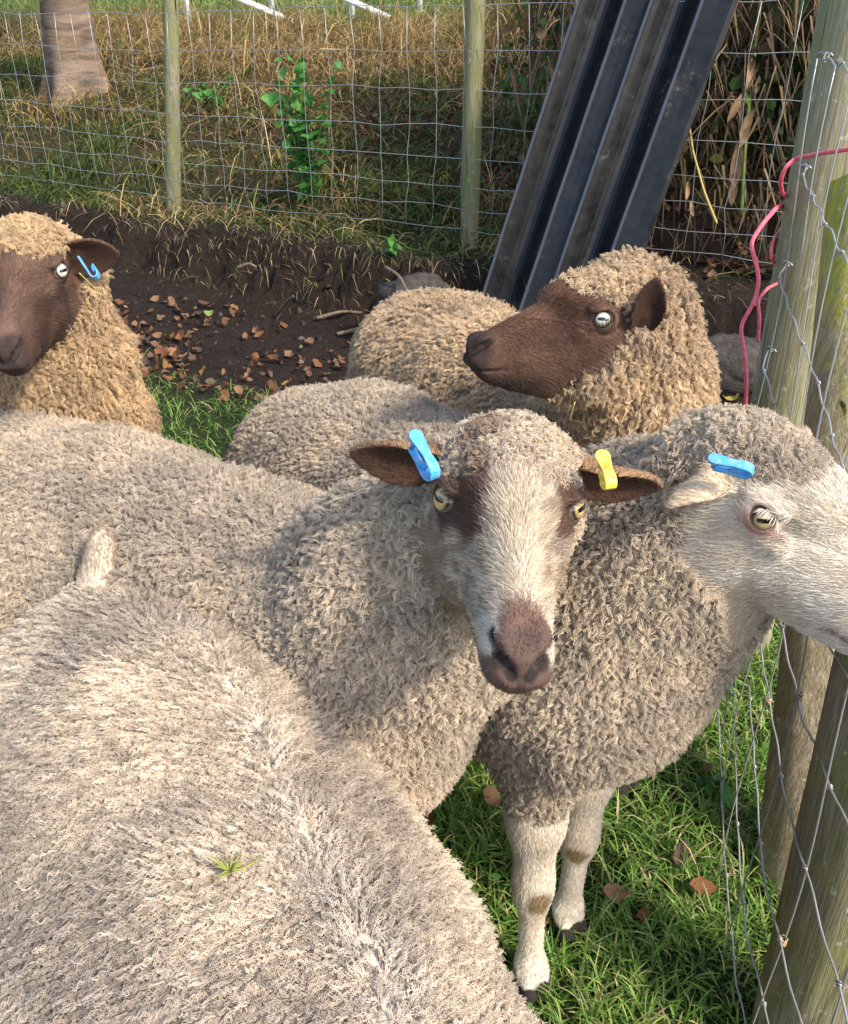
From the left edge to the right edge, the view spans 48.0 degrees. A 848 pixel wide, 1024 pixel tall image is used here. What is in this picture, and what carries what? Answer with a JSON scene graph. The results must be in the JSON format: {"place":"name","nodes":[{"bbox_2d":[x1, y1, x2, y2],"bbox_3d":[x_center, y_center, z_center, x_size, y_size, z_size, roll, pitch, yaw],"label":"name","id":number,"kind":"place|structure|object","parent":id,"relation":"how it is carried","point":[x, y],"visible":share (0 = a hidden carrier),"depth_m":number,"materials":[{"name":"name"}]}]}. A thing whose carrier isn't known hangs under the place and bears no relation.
{"place":"outdoors","nodes":[
{"label":"outdoors","id":0,"kind":"place"},
{"bbox_2d":[0,0,523,57],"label":"field grass","id":1,"kind":"structure","parent":0,"point":[434,2],"depth_m":10.74,"materials":[{"name":"green plant"}]},
{"bbox_2d":[0,0,817,1023],"bbox_3d":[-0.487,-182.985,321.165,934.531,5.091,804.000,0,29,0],"label":"ground","id":2,"kind":"structure","parent":0,"point":[136,248],"depth_m":4.60,"materials":[{"name":"soil"}]},
{"bbox_2d":[33,0,111,110],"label":"tree","id":3,"kind":"object","parent":2,"relation":"on","point":[84,40],"visible":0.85,"depth_m":7.18,"materials":[{"name":"brown plant"}]},
{"bbox_2d":[0,211,162,435],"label":"sheep","id":4,"kind":"object","parent":2,"relation":"on","point":[68,337],"visible":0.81,"depth_m":1.48},
{"bbox_2d":[79,272,103,305],"bbox_3d":[-0.508,-0.341,1.459,0.006,0.060,0.036,19,35,30],"label":"hay stalk","id":5,"kind":"object","parent":4,"relation":"attached to","point":[91,285],"visible":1,"depth_m":1.45,"materials":[{"name":"yellow plant"}]},
{"bbox_2d":[119,308,130,314],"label":"fallen leaf","id":6,"kind":"object","parent":2,"relation":"on","point":[126,312],"visible":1,"depth_m":4.46,"materials":[{"name":"brown plant"}]},
{"bbox_2d":[141,356,149,364],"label":"fallen leaf","id":7,"kind":"object","parent":2,"relation":"on","point":[145,360],"visible":0.93,"depth_m":3.70,"materials":[{"name":"brown plant"}]},
{"bbox_2d":[141,367,150,372],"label":"fallen leaf","id":8,"kind":"object","parent":2,"relation":"on","point":[145,368],"visible":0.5,"depth_m":3.60,"materials":[{"name":"brown plant"}]},
{"bbox_2d":[150,295,158,301],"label":"fallen leaf","id":9,"kind":"object","parent":2,"relation":"on","point":[155,298],"visible":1,"depth_m":4.67,"materials":[{"name":"brown plant"}]},
{"bbox_2d":[151,341,160,346],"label":"fallen leaf","id":10,"kind":"object","parent":2,"relation":"on","point":[154,343],"visible":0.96,"depth_m":4.02,"materials":[{"name":"brown plant"}]},
{"bbox_2d":[152,332,161,337],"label":"fallen leaf","id":11,"kind":"object","parent":2,"relation":"on","point":[157,334],"visible":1,"depth_m":4.17,"materials":[{"name":"brown plant"}]},
{"bbox_2d":[157,314,165,319],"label":"fallen leaf","id":12,"kind":"object","parent":2,"relation":"on","point":[160,317],"visible":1,"depth_m":4.40,"materials":[{"name":"brown plant"}]},
{"bbox_2d":[160,350,166,358],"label":"fallen leaf","id":13,"kind":"object","parent":2,"relation":"on","point":[162,355],"visible":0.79,"depth_m":3.87,"materials":[{"name":"brown plant"}]},
{"bbox_2d":[169,299,175,305],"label":"fallen leaf","id":14,"kind":"object","parent":2,"relation":"on","point":[172,302],"visible":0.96,"depth_m":4.58,"materials":[{"name":"brown plant"}]},
{"bbox_2d":[169,332,175,339],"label":"fallen leaf","id":15,"kind":"object","parent":2,"relation":"on","point":[172,336],"visible":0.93,"depth_m":4.16,"materials":[{"name":"brown plant"}]},
{"bbox_2d":[179,371,184,379],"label":"fallen leaf","id":16,"kind":"object","parent":2,"relation":"on","point":[181,374],"visible":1,"depth_m":3.57,"materials":[{"name":"brown plant"}]},
{"bbox_2d":[186,330,193,335],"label":"fallen leaf","id":17,"kind":"object","parent":2,"relation":"on","point":[189,332],"visible":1,"depth_m":4.19,"materials":[{"name":"brown plant"}]},
{"bbox_2d":[197,301,210,304],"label":"fallen leaf","id":18,"kind":"object","parent":2,"relation":"on","point":[205,303],"visible":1,"depth_m":4.57,"materials":[{"name":"brown plant"}]},
{"bbox_2d":[203,318,208,325],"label":"fallen leaf","id":19,"kind":"object","parent":2,"relation":"on","point":[205,322],"visible":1,"depth_m":4.34,"materials":[{"name":"brown plant"}]},
{"bbox_2d":[197,382,215,388],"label":"fallen leaf","id":20,"kind":"object","parent":2,"relation":"on","point":[208,386],"visible":1,"depth_m":3.43,"materials":[{"name":"brown plant"}]},
{"bbox_2d":[182,74,233,111],"bbox_3d":[-1.491,-2.886,6.573,0.379,0.245,0.214,0,29,0],"label":"leafy weed","id":21,"kind":"object","parent":2,"relation":"on","point":[204,89],"visible":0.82,"depth_m":6.55,"materials":[{"name":"green plant"}]},
{"bbox_2d":[203,310,213,315],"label":"fallen leaf","id":22,"kind":"object","parent":2,"relation":"on","point":[209,313],"visible":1,"depth_m":4.47,"materials":[{"name":"green plant"}]},
{"bbox_2d":[237,262,256,268],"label":"twig","id":23,"kind":"object","parent":2,"relation":"on","point":[240,266],"visible":1,"depth_m":4.29,"materials":[{"name":"wood"}]},
{"bbox_2d":[266,353,279,359],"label":"fallen leaf","id":24,"kind":"object","parent":2,"relation":"on","point":[273,356],"visible":1,"depth_m":3.94,"materials":[{"name":"brown plant"}]},
{"bbox_2d":[0,524,547,1023],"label":"sheep","id":25,"kind":"object","parent":2,"relation":"on","point":[156,754],"visible":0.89,"depth_m":0.81},
{"bbox_2d":[207,853,259,883],"bbox_3d":[-0.150,0.274,0.748,0.040,0.015,0.020,-20,35,-31],"label":"moss sprig","id":26,"kind":"object","parent":25,"relation":"attached to","point":[230,868],"visible":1,"depth_m":0.74,"materials":[{"name":"yellow plant"}]},
{"bbox_2d":[276,295,293,314],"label":"twig","id":27,"kind":"object","parent":2,"relation":"on","point":[280,309],"visible":0.99,"depth_m":4.40,"materials":[{"name":"wood"}]},
{"bbox_2d":[261,42,344,205],"bbox_3d":[-0.580,-2.031,5.033,0.491,0.822,0.251,13,32,22],"label":"leafy weed","id":28,"kind":"object","parent":2,"relation":"on","point":[298,139],"visible":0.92,"depth_m":5.02,"materials":[{"name":"green plant"}]},
{"bbox_2d":[183,0,422,24],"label":"white rails","id":29,"kind":"object","parent":2,"relation":"on","point":[257,5],"visible":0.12,"depth_m":9.01,"materials":[{"name":"white paint"}]},
{"bbox_2d":[304,337,313,343],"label":"fallen leaf","id":30,"kind":"object","parent":2,"relation":"on","point":[309,339],"visible":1,"depth_m":4.11,"materials":[{"name":"brown plant"}]},
{"bbox_2d":[313,359,321,366],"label":"fallen leaf","id":31,"kind":"object","parent":2,"relation":"on","point":[317,363],"visible":1,"depth_m":3.90,"materials":[{"name":"brown plant"}]},
{"bbox_2d":[0,404,664,817],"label":"sheep","id":32,"kind":"object","parent":2,"relation":"on","point":[348,600],"visible":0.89,"depth_m":0.97},
{"bbox_2d":[427,633,438,648],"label":"hay stalk","id":33,"kind":"object","parent":32,"relation":"attached to","point":[430,646],"visible":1,"depth_m":0.89,"materials":[{"name":"beige plant"}]},
{"bbox_2d":[316,310,362,319],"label":"twig","id":34,"kind":"object","parent":2,"relation":"on","point":[332,313],"visible":1,"depth_m":4.41,"materials":[{"name":"wood"}]},
{"bbox_2d":[337,327,357,335],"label":"twig","id":35,"kind":"object","parent":2,"relation":"on","point":[346,331],"visible":0.45,"depth_m":4.22,"materials":[{"name":"wood"}]},
{"bbox_2d":[0,176,768,324],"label":"scarp grass","id":36,"kind":"structure","parent":2,"relation":"on","point":[304,278],"depth_m":4.73,"materials":[{"name":"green plant"}]},
{"bbox_2d":[5,194,770,397],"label":"soil clods","id":37,"kind":"object","parent":2,"relation":"on","point":[298,310],"visible":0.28,"depth_m":4.47,"materials":[{"name":"brown soil"}]},
{"bbox_2d":[382,234,402,255],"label":"leafy weed","id":38,"kind":"object","parent":2,"relation":"on","point":[391,239],"visible":1,"depth_m":4.37,"materials":[{"name":"green plant"}]},
{"bbox_2d":[0,0,809,263],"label":"wire fence","id":39,"kind":"object","parent":2,"relation":"on","point":[474,34],"visible":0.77,"depth_m":4.43,"materials":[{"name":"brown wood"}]},
{"bbox_2d":[686,129,717,223],"bbox_3d":[1.074,-1.360,3.809,0.106,0.361,0.284,-11,31,-18],"label":"straw stem","id":40,"kind":"object","parent":39,"relation":"hanging from","point":[704,192],"visible":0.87,"depth_m":3.79,"materials":[{"name":"yellow plant"}]},
{"bbox_2d":[0,0,814,300],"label":"bank grass","id":41,"kind":"structure","parent":2,"relation":"on","point":[406,32],"depth_m":6.51,"materials":[{"name":"brown plant"}]},
{"bbox_2d":[374,272,451,306],"bbox_3d":[-0.039,-0.901,4.044,0.347,0.223,0.204,0,29,0],"label":"stone","id":42,"kind":"object","parent":2,"relation":"on","point":[412,281],"visible":0.4,"depth_m":3.96,"materials":[{"name":"grey stone"}]},
{"bbox_2d":[383,265,407,290],"bbox_3d":[-0.110,-0.962,3.942,0.021,0.061,0.244,-13,32,-22],"label":"twig","id":43,"kind":"object","parent":42,"relation":"on","point":[390,270],"visible":0.9,"depth_m":3.94,"materials":[{"name":"wood"}]},
{"bbox_2d":[78,2,815,402],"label":"leaf litter","id":44,"kind":"object","parent":2,"relation":"on","point":[172,352],"visible":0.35,"depth_m":4.99,"materials":[{"name":"brown plant"}]},
{"bbox_2d":[208,379,779,1020],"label":"clover leaves","id":45,"kind":"object","parent":2,"relation":"on","point":[482,843],"visible":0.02,"depth_m":1.59,"materials":[{"name":"green plant"}]},
{"bbox_2d":[519,73,545,127],"bbox_3d":[0.580,-2.211,5.145,0.154,0.290,0.247,0,29,0],"label":"leafy weed","id":46,"kind":"object","parent":2,"relation":"on","point":[522,80],"visible":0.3,"depth_m":5.12,"materials":[{"name":"green plant"}]},
{"bbox_2d":[346,244,722,797],"bbox_3d":[0.159,-0.173,1.985,0.494,0.942,1.214,-7,30,-13],"label":"sheep","id":47,"kind":"object","parent":2,"relation":"on","point":[612,344],"visible":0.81,"depth_m":1.36},
{"bbox_2d":[570,402,582,422],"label":"hay stalk","id":48,"kind":"object","parent":47,"relation":"hanging from","point":[571,413],"visible":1,"depth_m":1.35,"materials":[{"name":"beige plant"}]},
{"bbox_2d":[223,376,847,1003],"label":"sheep","id":49,"kind":"object","parent":2,"relation":"on","point":[705,566],"visible":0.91,"depth_m":1.02},
{"bbox_2d":[605,666,619,682],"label":"hay stalk","id":50,"kind":"object","parent":49,"relation":"attached to","point":[612,674],"visible":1,"depth_m":1.00,"materials":[{"name":"beige plant"}]},
{"bbox_2d":[482,0,737,311],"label":"roofing sheet","id":51,"kind":"object","parent":2,"relation":"on","point":[623,98],"visible":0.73,"depth_m":3.72,"materials":[{"name":"black painted steel"}]},
{"bbox_2d":[492,0,818,272],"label":"hedge","id":52,"kind":"object","parent":2,"relation":"on","point":[773,71],"visible":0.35,"depth_m":4.08,"materials":[{"name":"brown plant"}]},
{"bbox_2d":[727,0,760,215],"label":"weed stalk","id":53,"kind":"object","parent":52,"relation":"attached to","point":[740,167],"visible":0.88,"depth_m":3.89,"materials":[{"name":"brown plant"}]},
{"bbox_2d":[697,771,735,809],"bbox_3d":[0.524,0.497,1.705,0.049,0.067,0.104,-10,31,-16],"label":"leafy weed","id":54,"kind":"object","parent":2,"relation":"on","point":[712,782],"visible":0.92,"depth_m":1.70,"materials":[{"name":"green plant"}]},
{"bbox_2d":[723,393,738,400],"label":"fallen leaf","id":55,"kind":"object","parent":2,"relation":"on","point":[730,398],"visible":1,"depth_m":3.22,"materials":[{"name":"yellow plant"}]},
{"bbox_2d":[707,332,760,396],"bbox_3d":[1.062,-0.523,3.320,0.367,0.214,0.266,0,29,0],"label":"stone","id":56,"kind":"object","parent":2,"relation":"on","point":[728,348],"visible":0.52,"depth_m":3.22,"materials":[{"name":"grey stone"}]},
{"bbox_2d":[717,0,847,1023],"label":"wire netting fence","id":57,"kind":"object","parent":2,"relation":"on","point":[801,376],"visible":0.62,"depth_m":1.44,"materials":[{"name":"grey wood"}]},
{"bbox_2d":[739,147,847,404],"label":"baler twine","id":58,"kind":"object","parent":57,"relation":"hanging from","point":[766,220],"visible":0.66,"depth_m":1.65,"materials":[{"name":"red plastic"}]},
{"bbox_2d":[139,263,782,1023],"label":"lawn grass","id":59,"kind":"structure","parent":0,"point":[461,823],"depth_m":1.56,"materials":[{"name":"green plant"}]},
{"bbox_2d":[142,369,150,378],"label":"fallen leaf","id":60,"kind":"object","parent":59,"relation":"on","point":[146,374],"visible":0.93,"depth_m":3.45,"materials":[{"name":"brown plant"}]},
{"bbox_2d":[423,811,433,827],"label":"fallen leaf","id":61,"kind":"object","parent":59,"relation":"on","point":[429,821],"visible":0.18,"depth_m":1.62,"materials":[{"name":"brown plant"}]},
{"bbox_2d":[483,784,499,806],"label":"fallen leaf","id":62,"kind":"object","parent":59,"relation":"on","point":[492,793],"visible":0.96,"depth_m":1.68,"materials":[{"name":"brown plant"}]},
{"bbox_2d":[603,883,628,903],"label":"fallen leaf","id":63,"kind":"object","parent":59,"relation":"on","point":[612,891],"visible":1,"depth_m":1.50,"materials":[{"name":"brown plant"}]},
{"bbox_2d":[637,907,649,921],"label":"fallen leaf","id":64,"kind":"object","parent":59,"relation":"on","point":[643,912],"visible":1,"depth_m":1.47,"materials":[{"name":"brown plant"}]},
{"bbox_2d":[673,839,689,865],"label":"fallen leaf","id":65,"kind":"object","parent":59,"relation":"on","point":[680,850],"visible":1,"depth_m":1.57,"materials":[{"name":"brown plant"}]},
{"bbox_2d":[689,876,716,894],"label":"fallen leaf","id":66,"kind":"object","parent":59,"relation":"on","point":[710,886],"visible":1,"depth_m":1.51,"materials":[{"name":"orange plant"}]},
{"bbox_2d":[700,763,713,770],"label":"fallen leaf","id":67,"kind":"object","parent":59,"relation":"on","point":[707,766],"visible":1,"depth_m":1.74,"materials":[{"name":"brown plant"}]}
]}

